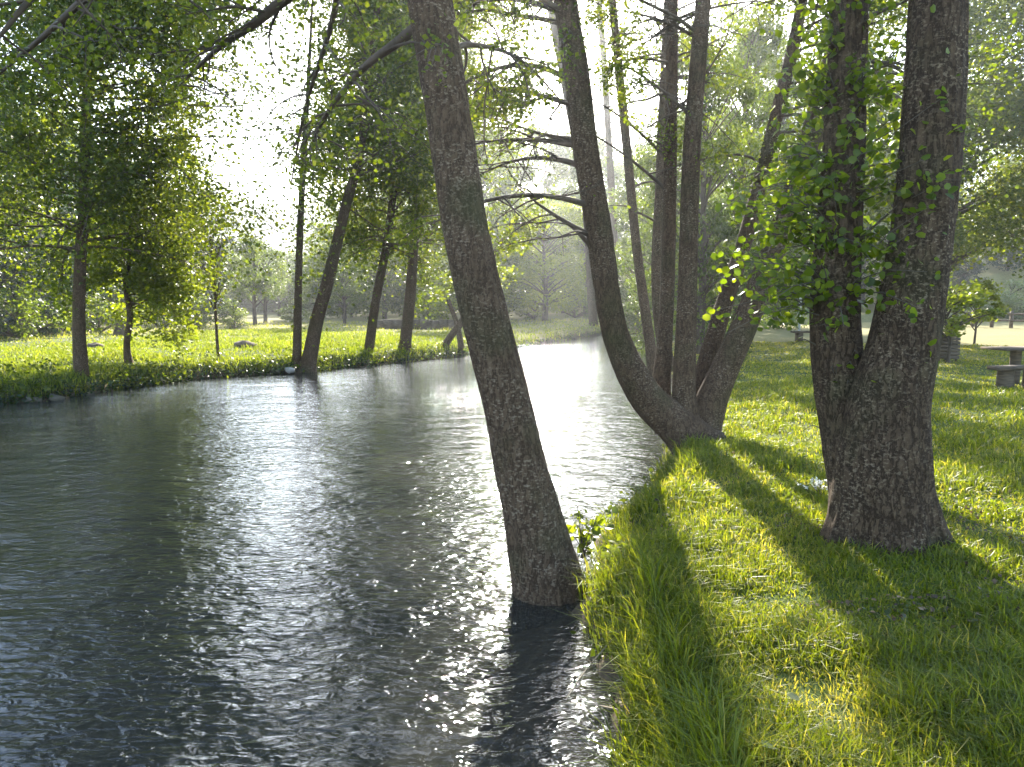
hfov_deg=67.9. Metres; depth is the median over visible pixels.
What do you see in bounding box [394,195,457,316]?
broadleaf tree
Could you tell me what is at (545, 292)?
willow tree
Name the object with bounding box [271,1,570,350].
alder tree
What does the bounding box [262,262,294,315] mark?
orchard tree
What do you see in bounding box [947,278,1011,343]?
young tree
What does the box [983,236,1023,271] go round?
bush
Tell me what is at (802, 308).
broadleaf tree
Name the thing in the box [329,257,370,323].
orchard tree
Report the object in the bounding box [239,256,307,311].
broadleaf tree
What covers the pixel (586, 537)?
wild plant
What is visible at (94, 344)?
rock
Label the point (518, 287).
willow tree
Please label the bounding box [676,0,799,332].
broadleaf tree
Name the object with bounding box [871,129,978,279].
broadleaf tree
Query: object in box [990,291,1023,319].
shrub
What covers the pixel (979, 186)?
broadleaf tree
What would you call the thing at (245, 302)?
broadleaf tree
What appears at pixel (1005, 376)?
picnic bench
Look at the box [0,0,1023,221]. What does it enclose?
sky
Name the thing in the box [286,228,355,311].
broadleaf tree
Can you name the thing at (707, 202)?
broadleaf tree
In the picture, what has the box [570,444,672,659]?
bank weeds
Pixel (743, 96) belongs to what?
broadleaf tree
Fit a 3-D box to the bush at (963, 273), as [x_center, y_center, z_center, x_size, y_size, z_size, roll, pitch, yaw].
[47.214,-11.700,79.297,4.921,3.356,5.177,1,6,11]
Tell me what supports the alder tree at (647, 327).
on the ground at (290, 695)
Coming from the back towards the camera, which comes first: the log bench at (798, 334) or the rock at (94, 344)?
the log bench at (798, 334)
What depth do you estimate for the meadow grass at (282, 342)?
27.32 m
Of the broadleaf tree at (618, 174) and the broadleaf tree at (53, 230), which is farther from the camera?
the broadleaf tree at (618, 174)
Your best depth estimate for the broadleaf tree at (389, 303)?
64.95 m
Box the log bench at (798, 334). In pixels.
[791,331,809,341]
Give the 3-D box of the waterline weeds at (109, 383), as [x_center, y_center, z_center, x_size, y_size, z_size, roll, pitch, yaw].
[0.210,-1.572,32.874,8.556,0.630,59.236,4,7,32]
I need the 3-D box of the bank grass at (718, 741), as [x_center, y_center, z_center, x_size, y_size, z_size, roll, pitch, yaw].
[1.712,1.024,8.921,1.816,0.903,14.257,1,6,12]
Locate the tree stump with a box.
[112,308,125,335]
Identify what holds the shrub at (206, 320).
on the ground at (290, 695)
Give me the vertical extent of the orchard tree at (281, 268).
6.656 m
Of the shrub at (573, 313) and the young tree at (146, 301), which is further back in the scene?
the shrub at (573, 313)
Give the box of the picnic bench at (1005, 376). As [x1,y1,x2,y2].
[987,365,1023,387]
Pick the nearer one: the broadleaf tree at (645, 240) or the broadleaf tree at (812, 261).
the broadleaf tree at (645, 240)
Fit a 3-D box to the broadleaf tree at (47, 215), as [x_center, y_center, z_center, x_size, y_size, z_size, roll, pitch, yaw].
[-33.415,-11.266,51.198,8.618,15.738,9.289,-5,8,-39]
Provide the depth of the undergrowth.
22.28 m
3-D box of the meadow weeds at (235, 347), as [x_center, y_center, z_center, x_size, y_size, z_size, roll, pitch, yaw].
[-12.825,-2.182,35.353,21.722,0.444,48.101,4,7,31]
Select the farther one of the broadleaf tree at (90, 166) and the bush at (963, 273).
the bush at (963, 273)
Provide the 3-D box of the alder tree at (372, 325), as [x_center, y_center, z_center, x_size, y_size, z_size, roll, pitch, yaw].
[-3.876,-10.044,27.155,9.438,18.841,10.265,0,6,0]
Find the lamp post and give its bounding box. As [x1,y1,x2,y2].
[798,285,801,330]
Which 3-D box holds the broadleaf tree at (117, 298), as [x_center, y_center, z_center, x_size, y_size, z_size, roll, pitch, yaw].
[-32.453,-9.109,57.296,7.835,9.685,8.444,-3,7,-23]
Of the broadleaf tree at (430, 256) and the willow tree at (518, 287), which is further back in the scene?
the broadleaf tree at (430, 256)
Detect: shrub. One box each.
[0,283,70,338]
[60,294,125,333]
[141,308,182,326]
[177,294,220,328]
[213,298,249,328]
[276,305,311,321]
[414,302,448,319]
[509,295,556,319]
[549,292,587,317]
[626,321,655,343]
[965,277,1023,319]
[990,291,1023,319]
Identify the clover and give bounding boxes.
[630,403,1023,682]
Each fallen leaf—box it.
[761,740,776,748]
[788,693,799,700]
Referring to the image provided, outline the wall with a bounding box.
[377,319,454,329]
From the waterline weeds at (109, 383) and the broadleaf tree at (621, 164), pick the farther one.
the broadleaf tree at (621, 164)
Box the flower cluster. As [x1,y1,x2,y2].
[797,477,827,494]
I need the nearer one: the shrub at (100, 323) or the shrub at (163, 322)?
the shrub at (100, 323)
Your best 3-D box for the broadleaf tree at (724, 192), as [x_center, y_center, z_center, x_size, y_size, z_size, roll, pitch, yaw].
[14.972,-12.487,49.045,7.154,20.394,7.876,5,8,39]
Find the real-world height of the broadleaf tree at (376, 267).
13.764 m
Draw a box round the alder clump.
[326,0,1023,454]
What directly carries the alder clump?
on the ground at (290, 695)
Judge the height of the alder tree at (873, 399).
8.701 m
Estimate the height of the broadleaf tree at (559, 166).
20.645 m
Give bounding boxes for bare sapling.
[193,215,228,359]
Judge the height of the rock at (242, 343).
0.508 m
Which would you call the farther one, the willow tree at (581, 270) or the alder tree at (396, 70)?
the willow tree at (581, 270)
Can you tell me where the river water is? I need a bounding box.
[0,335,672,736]
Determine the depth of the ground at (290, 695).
8.83 m
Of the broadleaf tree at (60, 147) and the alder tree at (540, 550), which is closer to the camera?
the alder tree at (540, 550)
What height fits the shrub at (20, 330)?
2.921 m
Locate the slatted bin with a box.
[939,333,960,361]
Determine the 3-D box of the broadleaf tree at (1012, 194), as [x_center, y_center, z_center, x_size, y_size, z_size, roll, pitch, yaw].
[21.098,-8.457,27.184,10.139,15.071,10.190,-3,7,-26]
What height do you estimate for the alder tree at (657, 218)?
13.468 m
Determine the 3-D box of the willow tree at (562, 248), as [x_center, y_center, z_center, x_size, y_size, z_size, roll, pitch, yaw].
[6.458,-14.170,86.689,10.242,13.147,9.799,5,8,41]
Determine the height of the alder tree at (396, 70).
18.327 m
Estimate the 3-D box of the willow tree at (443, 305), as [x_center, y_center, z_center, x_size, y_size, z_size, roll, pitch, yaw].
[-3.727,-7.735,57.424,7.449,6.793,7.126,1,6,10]
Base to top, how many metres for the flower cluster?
0.202 m
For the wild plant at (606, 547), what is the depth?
5.87 m
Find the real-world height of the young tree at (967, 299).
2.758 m
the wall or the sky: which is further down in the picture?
the wall
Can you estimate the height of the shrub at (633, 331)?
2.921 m
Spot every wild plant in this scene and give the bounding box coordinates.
[567,501,618,557]
[597,533,626,564]
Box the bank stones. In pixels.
[26,336,575,403]
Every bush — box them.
[950,256,987,286]
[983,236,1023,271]
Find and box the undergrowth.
[0,321,652,403]
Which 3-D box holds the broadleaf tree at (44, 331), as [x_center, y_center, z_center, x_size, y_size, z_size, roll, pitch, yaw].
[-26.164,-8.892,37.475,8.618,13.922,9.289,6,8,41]
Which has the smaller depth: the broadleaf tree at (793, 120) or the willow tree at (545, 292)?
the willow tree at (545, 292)
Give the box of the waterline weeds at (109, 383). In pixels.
[0,331,600,405]
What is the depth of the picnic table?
16.29 m
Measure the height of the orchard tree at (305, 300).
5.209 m
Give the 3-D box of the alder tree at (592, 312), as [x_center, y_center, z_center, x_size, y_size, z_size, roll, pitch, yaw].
[2.563,-24.371,48.383,8.032,42.139,4.120,0,6,0]
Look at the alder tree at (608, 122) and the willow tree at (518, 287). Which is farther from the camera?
the willow tree at (518, 287)
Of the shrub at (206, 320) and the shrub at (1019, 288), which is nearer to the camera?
the shrub at (206, 320)
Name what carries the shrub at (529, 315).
on the ground at (290, 695)
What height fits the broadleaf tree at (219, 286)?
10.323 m
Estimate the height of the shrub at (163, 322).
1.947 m
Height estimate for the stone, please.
0.205 m
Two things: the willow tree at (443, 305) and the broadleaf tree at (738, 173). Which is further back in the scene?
the broadleaf tree at (738, 173)
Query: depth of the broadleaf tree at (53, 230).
43.27 m
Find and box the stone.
[285,367,294,372]
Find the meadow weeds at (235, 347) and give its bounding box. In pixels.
[2,322,572,372]
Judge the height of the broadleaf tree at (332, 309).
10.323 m
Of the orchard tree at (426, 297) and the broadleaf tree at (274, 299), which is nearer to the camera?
the orchard tree at (426, 297)
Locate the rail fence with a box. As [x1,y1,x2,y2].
[946,310,1023,327]
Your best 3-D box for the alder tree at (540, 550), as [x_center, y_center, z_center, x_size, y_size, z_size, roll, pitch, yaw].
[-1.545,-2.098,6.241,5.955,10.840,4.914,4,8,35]
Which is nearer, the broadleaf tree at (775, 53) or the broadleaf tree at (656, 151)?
the broadleaf tree at (775, 53)
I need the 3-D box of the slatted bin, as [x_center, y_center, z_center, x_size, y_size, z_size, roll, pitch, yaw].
[12.579,-1.045,22.188,0.640,0.860,0.630,0,6,0]
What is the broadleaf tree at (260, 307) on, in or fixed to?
on the ground at (290, 695)
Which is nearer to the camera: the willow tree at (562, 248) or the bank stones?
the bank stones
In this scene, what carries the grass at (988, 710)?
on the ground at (290, 695)
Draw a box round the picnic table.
[980,346,1023,383]
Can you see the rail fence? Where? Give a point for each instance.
(1011, 318)
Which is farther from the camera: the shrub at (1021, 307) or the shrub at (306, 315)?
the shrub at (306, 315)
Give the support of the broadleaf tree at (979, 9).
on the ground at (290, 695)
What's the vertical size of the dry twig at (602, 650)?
0.147 m
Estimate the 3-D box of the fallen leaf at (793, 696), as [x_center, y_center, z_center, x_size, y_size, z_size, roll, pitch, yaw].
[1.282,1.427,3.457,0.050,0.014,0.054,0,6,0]
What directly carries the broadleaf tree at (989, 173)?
on the ground at (290, 695)
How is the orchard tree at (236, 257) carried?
on the ground at (290, 695)
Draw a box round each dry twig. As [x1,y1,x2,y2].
[560,698,624,711]
[566,639,611,699]
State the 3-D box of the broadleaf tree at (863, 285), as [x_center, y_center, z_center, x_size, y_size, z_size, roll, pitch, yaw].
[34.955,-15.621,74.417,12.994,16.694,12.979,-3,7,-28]
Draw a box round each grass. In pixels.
[0,318,599,398]
[550,433,803,766]
[573,340,1023,766]
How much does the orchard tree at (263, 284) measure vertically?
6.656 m
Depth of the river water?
14.19 m
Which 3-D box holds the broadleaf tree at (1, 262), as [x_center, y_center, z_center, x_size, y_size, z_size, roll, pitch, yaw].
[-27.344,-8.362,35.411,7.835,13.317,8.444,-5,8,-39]
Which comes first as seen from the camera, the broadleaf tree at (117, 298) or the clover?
the clover
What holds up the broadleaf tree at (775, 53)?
on the ground at (290, 695)
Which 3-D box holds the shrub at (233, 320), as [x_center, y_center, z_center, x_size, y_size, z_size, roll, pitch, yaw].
[-16.466,-3.973,44.778,2.244,2.191,2.552,5,8,36]
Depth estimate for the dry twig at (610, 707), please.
4.25 m
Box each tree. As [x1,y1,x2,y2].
[0,0,382,375]
[0,0,584,632]
[0,65,78,336]
[0,103,75,326]
[0,124,118,330]
[0,197,27,319]
[2,188,225,362]
[3,85,79,275]
[20,110,116,308]
[60,202,136,321]
[70,143,146,309]
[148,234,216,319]
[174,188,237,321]
[189,238,234,307]
[210,252,263,311]
[216,253,250,312]
[224,233,279,325]
[229,239,291,322]
[230,0,501,380]
[233,252,314,312]
[235,0,533,351]
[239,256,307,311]
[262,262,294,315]
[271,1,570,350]
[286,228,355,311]
[302,210,381,318]
[302,276,319,305]
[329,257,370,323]
[330,199,404,314]
[334,157,430,319]
[387,191,450,296]
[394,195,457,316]
[400,265,446,318]
[417,239,511,319]
[430,121,529,318]
[430,206,549,355]
[450,125,553,310]
[488,215,540,311]
[495,120,584,311]
[498,188,586,320]
[518,11,614,325]
[529,207,583,312]
[548,130,633,310]
[548,215,628,314]
[579,0,794,371]
[587,0,734,375]
[590,0,650,288]
[598,178,677,358]
[603,133,677,277]
[614,110,726,355]
[628,109,745,324]
[632,9,773,354]
[636,105,741,229]
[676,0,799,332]
[698,25,793,329]
[699,0,971,556]
[714,124,805,291]
[728,164,817,309]
[732,17,821,329]
[732,72,821,194]
[788,172,874,297]
[790,0,1023,274]
[796,142,895,305]
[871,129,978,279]
[942,276,1007,362]
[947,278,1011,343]
[953,0,1023,277]
[959,89,1021,239]
[978,140,1023,224]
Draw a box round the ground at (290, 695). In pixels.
[0,195,1023,766]
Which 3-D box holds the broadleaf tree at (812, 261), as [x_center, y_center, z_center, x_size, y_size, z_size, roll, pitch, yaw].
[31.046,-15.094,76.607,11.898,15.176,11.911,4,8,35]
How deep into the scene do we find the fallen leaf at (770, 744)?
3.06 m
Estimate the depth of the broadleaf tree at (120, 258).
68.48 m
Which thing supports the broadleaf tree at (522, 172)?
on the ground at (290, 695)
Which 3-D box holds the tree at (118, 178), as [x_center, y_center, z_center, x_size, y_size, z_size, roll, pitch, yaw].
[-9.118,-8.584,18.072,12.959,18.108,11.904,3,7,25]
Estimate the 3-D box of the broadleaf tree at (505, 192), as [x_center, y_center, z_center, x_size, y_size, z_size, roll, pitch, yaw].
[-2.577,-13.684,65.146,9.578,17.204,9.650,2,7,14]
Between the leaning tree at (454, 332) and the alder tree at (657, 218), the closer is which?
the alder tree at (657, 218)
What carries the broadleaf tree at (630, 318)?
on the ground at (290, 695)
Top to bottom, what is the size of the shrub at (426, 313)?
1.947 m

